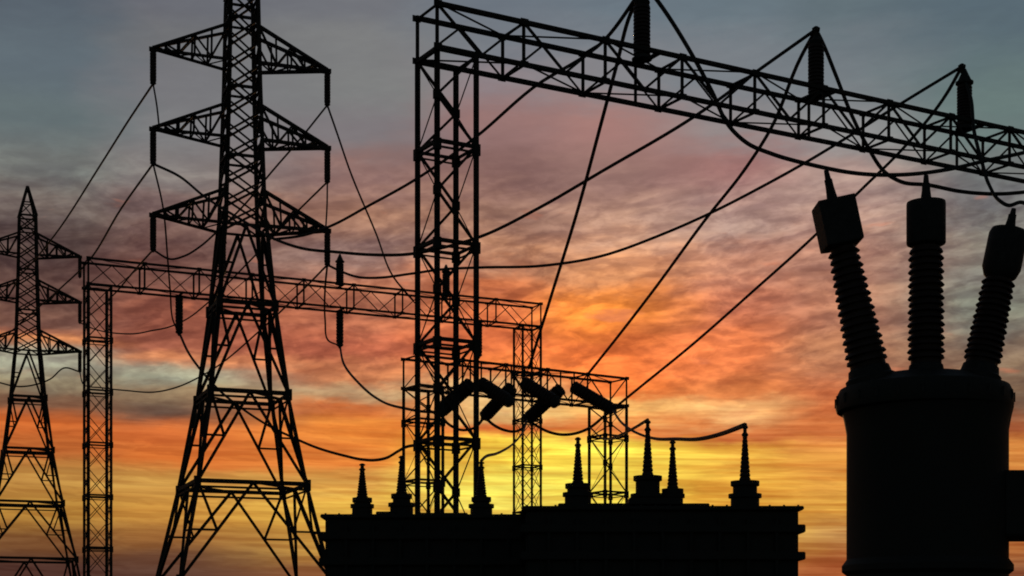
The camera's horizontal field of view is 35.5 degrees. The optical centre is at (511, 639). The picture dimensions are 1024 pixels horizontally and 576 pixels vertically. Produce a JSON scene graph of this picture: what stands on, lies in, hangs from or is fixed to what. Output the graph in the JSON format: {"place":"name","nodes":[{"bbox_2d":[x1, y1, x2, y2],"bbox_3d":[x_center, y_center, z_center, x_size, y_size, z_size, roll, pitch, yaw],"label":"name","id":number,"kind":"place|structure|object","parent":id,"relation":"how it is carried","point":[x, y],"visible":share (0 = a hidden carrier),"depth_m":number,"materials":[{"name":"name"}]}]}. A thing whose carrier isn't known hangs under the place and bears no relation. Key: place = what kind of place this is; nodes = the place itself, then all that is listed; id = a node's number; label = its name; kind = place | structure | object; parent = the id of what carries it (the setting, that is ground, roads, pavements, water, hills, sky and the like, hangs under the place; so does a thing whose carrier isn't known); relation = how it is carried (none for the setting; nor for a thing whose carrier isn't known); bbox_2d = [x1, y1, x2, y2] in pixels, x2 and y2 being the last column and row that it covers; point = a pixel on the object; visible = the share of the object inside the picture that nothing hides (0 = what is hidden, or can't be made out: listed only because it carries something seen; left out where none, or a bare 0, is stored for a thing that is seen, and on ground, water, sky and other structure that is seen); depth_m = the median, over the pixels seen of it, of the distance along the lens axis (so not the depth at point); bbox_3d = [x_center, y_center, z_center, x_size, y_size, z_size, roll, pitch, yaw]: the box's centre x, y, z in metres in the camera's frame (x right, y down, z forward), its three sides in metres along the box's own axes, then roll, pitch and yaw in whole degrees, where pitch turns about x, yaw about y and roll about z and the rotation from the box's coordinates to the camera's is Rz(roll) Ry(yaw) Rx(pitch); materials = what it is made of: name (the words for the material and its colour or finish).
{"place":"outdoors","nodes":[
{"label":"outdoors","id":0,"kind":"place"},
{"bbox_2d":[0,0,1023,575],"label":"sky","id":1,"kind":"structure","parent":0,"point":[73,73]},
{"label":"ground","id":2,"kind":"structure","parent":0,"visible":0},
{"bbox_2d":[0,185,81,575],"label":"transmission pylon","id":3,"kind":"object","parent":2,"relation":"on","point":[42,397],"visible":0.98,"depth_m":103.59,"materials":[{"name":"metal"}]},
{"bbox_2d":[78,353,81,371],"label":"suspension insulator","id":4,"kind":"object","parent":3,"relation":"hanging from","point":[79,362],"visible":1,"depth_m":105.08,"materials":[{"name":"brown ceramic"}]},
{"bbox_2d":[0,367,77,386],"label":"conductor wire","id":5,"kind":"object","parent":4,"relation":"attached to","point":[45,381],"visible":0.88,"depth_m":106.98,"materials":[{"name":"black metal"}]},
{"bbox_2d":[79,266,325,392],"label":"conductor wire","id":6,"kind":"object","parent":4,"relation":"hanging from","point":[297,295],"visible":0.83,"depth_m":76.03,"materials":[{"name":"black metal"}]},
{"bbox_2d":[78,304,81,323],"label":"suspension insulator","id":7,"kind":"object","parent":3,"relation":"hanging from","point":[79,312],"visible":0.98,"depth_m":105.09,"materials":[{"name":"brown ceramic"}]},
{"bbox_2d":[80,183,325,334],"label":"conductor wire","id":8,"kind":"object","parent":7,"relation":"hanging from","point":[300,208],"visible":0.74,"depth_m":81.12,"materials":[{"name":"black metal"}]},
{"bbox_2d":[78,258,81,278],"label":"suspension insulator","id":9,"kind":"object","parent":3,"relation":"hanging from","point":[79,267],"visible":0.9,"depth_m":105.08,"materials":[{"name":"brown ceramic"}]},
{"bbox_2d":[149,0,330,575],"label":"transmission pylon","id":10,"kind":"object","parent":2,"relation":"on","point":[215,312],"visible":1,"depth_m":60.81,"materials":[{"name":"metal"}]},
{"bbox_2d":[150,50,155,85],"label":"suspension insulator","id":11,"kind":"object","parent":10,"relation":"hanging from","point":[152,67],"visible":1,"depth_m":59.90,"materials":[{"name":"brown ceramic"}]},
{"bbox_2d":[0,85,152,294],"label":"conductor wire","id":12,"kind":"object","parent":11,"relation":"hanging from","point":[113,144],"visible":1,"depth_m":71.52,"materials":[{"name":"black metal"}]},
{"bbox_2d":[153,86,159,129],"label":"conductor wire","id":13,"kind":"object","parent":11,"relation":"hanging from","point":[156,107],"visible":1,"depth_m":59.97,"materials":[{"name":"black metal"}]},
{"bbox_2d":[150,217,155,252],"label":"suspension insulator","id":14,"kind":"object","parent":10,"relation":"hanging from","point":[152,234],"visible":1,"depth_m":59.90,"materials":[{"name":"brown ceramic"}]},
{"bbox_2d":[79,251,151,322],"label":"conductor wire","id":15,"kind":"object","parent":14,"relation":"attached to","point":[139,264],"visible":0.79,"depth_m":69.93,"materials":[{"name":"black metal"}]},
{"bbox_2d":[150,130,155,166],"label":"suspension insulator","id":16,"kind":"object","parent":10,"relation":"hanging from","point":[152,146],"visible":1,"depth_m":59.90,"materials":[{"name":"brown ceramic"}]},
{"bbox_2d":[0,165,152,341],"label":"conductor wire","id":17,"kind":"object","parent":16,"relation":"hanging from","point":[117,214],"visible":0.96,"depth_m":70.37,"materials":[{"name":"black metal"}]},
{"bbox_2d":[324,73,330,107],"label":"suspension insulator","id":18,"kind":"object","parent":10,"relation":"hanging from","point":[327,82],"visible":1,"depth_m":62.30,"materials":[{"name":"brown ceramic"}]},
{"bbox_2d":[154,106,326,259],"bbox_3d":[-10.298,-17.586,61.136,6.745,6.593,0.220,0,0,-21],"label":"conductor wire","id":19,"kind":"object","parent":18,"relation":"hanging from","point":[255,191],"visible":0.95,"depth_m":61.14,"materials":[{"name":"black metal"}]},
{"bbox_2d":[327,107,413,301],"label":"conductor wire","id":20,"kind":"object","parent":18,"relation":"hanging from","point":[394,278],"visible":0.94,"depth_m":67.94,"materials":[{"name":"black metal"}]},
{"bbox_2d":[324,150,330,183],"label":"suspension insulator","id":21,"kind":"object","parent":10,"relation":"hanging from","point":[327,159],"visible":1,"depth_m":62.30,"materials":[{"name":"brown ceramic"}]},
{"bbox_2d":[325,184,327,226],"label":"conductor wire","id":22,"kind":"object","parent":21,"relation":"hanging from","point":[326,204],"visible":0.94,"depth_m":62.28,"materials":[{"name":"black metal"}]},
{"bbox_2d":[324,233,330,267],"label":"suspension insulator","id":23,"kind":"object","parent":10,"relation":"hanging from","point":[327,257],"visible":0.94,"depth_m":62.30,"materials":[{"name":"brown ceramic"}]},
{"bbox_2d":[82,256,542,575],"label":"lattice gantry","id":24,"kind":"object","parent":2,"relation":"on","point":[106,497],"visible":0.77,"depth_m":71.85,"materials":[{"name":"metal"}]},
{"bbox_2d":[174,295,183,335],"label":"hanging insulator","id":25,"kind":"object","parent":24,"relation":"hanging from","point":[179,311],"visible":1,"depth_m":72.10,"materials":[{"name":"brown ceramic"}]},
{"bbox_2d":[153,166,178,331],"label":"conductor wire","id":26,"kind":"object","parent":25,"relation":"attached to","point":[166,250],"visible":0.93,"depth_m":65.72,"materials":[{"name":"black metal"}]},
{"bbox_2d":[179,333,412,461],"bbox_3d":[-9.437,-10.191,63.942,0.740,7.446,20.053,0,0,-36],"label":"conductor wire","id":27,"kind":"object","parent":25,"relation":"hanging from","point":[309,444],"visible":0.76,"depth_m":60.84,"materials":[{"name":"black metal"}]},
{"bbox_2d":[335,310,343,347],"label":"hanging insulator","id":28,"kind":"object","parent":24,"relation":"hanging from","point":[339,327],"visible":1,"depth_m":75.41,"materials":[{"name":"brown ceramic"}]},
{"bbox_2d":[324,267,339,345],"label":"conductor wire","id":29,"kind":"object","parent":28,"relation":"attached to","point":[328,340],"visible":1,"depth_m":68.36,"materials":[{"name":"black metal"}]},
{"bbox_2d":[339,345,433,413],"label":"conductor wire","id":30,"kind":"object","parent":28,"relation":"hanging from","point":[367,391],"visible":0.77,"depth_m":66.09,"materials":[{"name":"black metal"}]},
{"bbox_2d":[335,254,343,285],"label":"post insulator","id":31,"kind":"object","parent":24,"relation":"on","point":[339,261],"visible":0.89,"depth_m":75.40,"materials":[{"name":"brown ceramic"}]},
{"bbox_2d":[442,265,449,295],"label":"post insulator","id":32,"kind":"object","parent":24,"relation":"on","point":[445,274],"visible":0.63,"depth_m":77.77,"materials":[{"name":"brown ceramic"}]},
{"bbox_2d":[479,323,482,358],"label":"hanging insulator","id":33,"kind":"object","parent":24,"relation":"hanging from","point":[480,335],"visible":0.42,"depth_m":78.53,"materials":[{"name":"brown ceramic"}]},
{"bbox_2d":[319,456,525,575],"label":"power transformer","id":34,"kind":"object","parent":2,"relation":"on","point":[399,538],"visible":0.98,"depth_m":25.39,"materials":[{"name":"metal"}]},
{"bbox_2d":[480,419,527,461],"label":"conductor wire","id":35,"kind":"object","parent":34,"relation":"attached to","point":[483,458],"visible":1,"depth_m":32.75,"materials":[{"name":"black metal"}]},
{"bbox_2d":[401,355,628,512],"bbox_3d":[0.255,-4.129,57.897,9.684,11.458,1.671,0,0,-33],"label":"lattice gantry","id":36,"kind":"object","parent":2,"relation":"on","point":[590,437],"visible":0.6,"depth_m":58.22,"materials":[{"name":"metal"}]},
{"bbox_2d":[440,378,472,416],"bbox_3d":[-2.042,-8.539,56.510,1.760,1.283,0.543,0,0,38],"label":"tension insulator","id":37,"kind":"object","parent":36,"relation":"attached to","point":[467,391],"visible":0.48,"depth_m":56.11,"materials":[{"name":"brown ceramic"}]},
{"bbox_2d":[479,377,514,407],"bbox_3d":[-0.555,-8.647,55.831,1.643,1.175,0.472,0,0,42],"label":"tension insulator","id":38,"kind":"object","parent":36,"relation":"attached to","point":[496,393],"visible":1,"depth_m":55.61,"materials":[{"name":"brown ceramic"}]},
{"bbox_2d":[480,383,516,420],"bbox_3d":[-0.519,-8.543,57.455,1.632,1.290,0.496,0,0,43],"label":"tension insulator","id":39,"kind":"object","parent":36,"relation":"attached to","point":[491,409],"visible":0.72,"depth_m":57.39,"materials":[{"name":"brown ceramic"}]},
{"bbox_2d":[444,418,482,431],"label":"conductor wire","id":40,"kind":"object","parent":39,"relation":"attached to","point":[460,429],"visible":0.53,"depth_m":57.36,"materials":[{"name":"black metal"}]},
{"bbox_2d":[487,420,525,432],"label":"conductor wire","id":41,"kind":"object","parent":39,"relation":"attached to","point":[503,429],"visible":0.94,"depth_m":58.43,"materials":[{"name":"black metal"}]},
{"bbox_2d":[520,377,560,407],"bbox_3d":[1.025,-8.793,56.849,1.714,1.229,0.496,0,0,39],"label":"tension insulator","id":42,"kind":"object","parent":36,"relation":"attached to","point":[539,392],"visible":1,"depth_m":56.64,"materials":[{"name":"brown ceramic"}]},
{"bbox_2d":[523,384,565,423],"bbox_3d":[1.154,-8.648,58.638,1.804,1.365,0.496,0,0,37],"label":"tension insulator","id":43,"kind":"object","parent":36,"relation":"attached to","point":[535,411],"visible":0.67,"depth_m":58.57,"materials":[{"name":"brown ceramic"}]},
{"bbox_2d":[531,413,608,435],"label":"conductor wire","id":44,"kind":"object","parent":43,"relation":"attached to","point":[572,433],"visible":0.95,"depth_m":58.32,"materials":[{"name":"black metal"}]},
{"bbox_2d":[570,381,616,414],"bbox_3d":[2.964,-8.780,58.046,1.908,1.336,0.472,0,0,34],"label":"tension insulator","id":45,"kind":"object","parent":36,"relation":"attached to","point":[591,397],"visible":0.99,"depth_m":57.87,"materials":[{"name":"brown ceramic"}]},
{"bbox_2d":[520,420,805,575],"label":"power transformer","id":46,"kind":"object","parent":2,"relation":"on","point":[647,528],"visible":1,"depth_m":24.09,"materials":[{"name":"metal"}]},
{"bbox_2d":[589,418,648,439],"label":"conductor wire","id":47,"kind":"object","parent":46,"relation":"attached to","point":[629,430],"visible":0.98,"depth_m":32.19,"materials":[{"name":"black metal"}]},
{"bbox_2d":[612,409,746,440],"bbox_3d":[3.514,-5.797,41.082,0.281,5.072,33.070,0,0,0],"label":"conductor wire","id":48,"kind":"object","parent":46,"relation":"attached to","point":[725,432],"visible":0.94,"depth_m":31.13,"materials":[{"name":"black metal"}]},
{"bbox_2d":[412,0,1023,513],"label":"lattice gantry","id":49,"kind":"object","parent":2,"relation":"on","point":[474,250],"visible":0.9,"depth_m":37.30,"materials":[{"name":"metal"}]},
{"bbox_2d":[632,0,651,62],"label":"post insulator","id":50,"kind":"object","parent":49,"relation":"on","point":[641,23],"visible":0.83,"depth_m":39.45,"materials":[{"name":"brown ceramic"}]},
{"bbox_2d":[277,0,634,239],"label":"conductor wire","id":51,"kind":"object","parent":50,"relation":"attached to","point":[569,65],"visible":0.78,"depth_m":47.79,"materials":[{"name":"black metal"}]},
{"bbox_2d":[527,4,634,369],"bbox_3d":[1.901,-12.963,48.400,0.244,6.619,17.827,0,0,-9],"label":"conductor wire","id":52,"kind":"object","parent":50,"relation":"attached to","point":[628,19],"visible":0.87,"depth_m":47.39,"materials":[{"name":"black metal"}]},
{"bbox_2d":[655,0,1023,176],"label":"conductor wire","id":53,"kind":"object","parent":50,"relation":"attached to","point":[726,121],"visible":0.94,"depth_m":41.50,"materials":[{"name":"black metal"}]},
{"bbox_2d":[806,26,823,98],"bbox_3d":[8.047,-15.301,42.354,0.507,1.884,0.507,0,0,0],"label":"post insulator","id":54,"kind":"object","parent":49,"relation":"on","point":[816,60],"visible":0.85,"depth_m":42.20,"materials":[{"name":"brown ceramic"}]},
{"bbox_2d":[153,30,813,256],"bbox_3d":[-2.644,-15.179,51.256,27.857,5.453,0.456,0,0,39],"label":"conductor wire","id":55,"kind":"object","parent":54,"relation":"attached to","point":[776,57],"visible":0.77,"depth_m":49.22,"materials":[{"name":"black metal"}]},
{"bbox_2d":[587,33,813,374],"bbox_3d":[5.614,-12.923,50.343,0.527,6.572,16.738,0,0,-18],"label":"conductor wire","id":56,"kind":"object","parent":54,"relation":"attached to","point":[796,66],"visible":0.93,"depth_m":49.28,"materials":[{"name":"black metal"}]},
{"bbox_2d":[818,32,1023,195],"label":"conductor wire","id":57,"kind":"object","parent":54,"relation":"attached to","point":[865,142],"visible":0.94,"depth_m":43.82,"materials":[{"name":"black metal"}]},
{"bbox_2d":[955,63,973,131],"bbox_3d":[12.730,-15.286,45.013,0.507,1.854,0.507,0,0,0],"label":"post insulator","id":58,"kind":"object","parent":49,"relation":"on","point":[963,105],"visible":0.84,"depth_m":44.87,"materials":[{"name":"brown ceramic"}]},
{"bbox_2d":[327,67,958,278],"bbox_3d":[2.853,-14.530,53.855,26.431,3.296,0.487,0,0,41],"label":"conductor wire","id":59,"kind":"object","parent":58,"relation":"attached to","point":[695,219],"visible":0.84,"depth_m":52.34,"materials":[{"name":"black metal"}]},
{"bbox_2d":[614,69,960,408],"bbox_3d":[8.273,-12.211,51.401,0.417,7.923,15.556,0,0,-36],"label":"conductor wire","id":60,"kind":"object","parent":58,"relation":"attached to","point":[891,160],"visible":0.8,"depth_m":51.39,"materials":[{"name":"black metal"}]},
{"bbox_2d":[964,82,1023,206],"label":"conductor wire","id":61,"kind":"object","parent":58,"relation":"attached to","point":[998,199],"visible":1,"depth_m":43.42,"materials":[{"name":"black metal"}]},
{"bbox_2d":[812,169,1023,575],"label":"instrument transformer","id":62,"kind":"object","parent":2,"relation":"on","point":[934,485],"visible":1,"depth_m":13.58,"materials":[{"name":"metal"}]}
]}

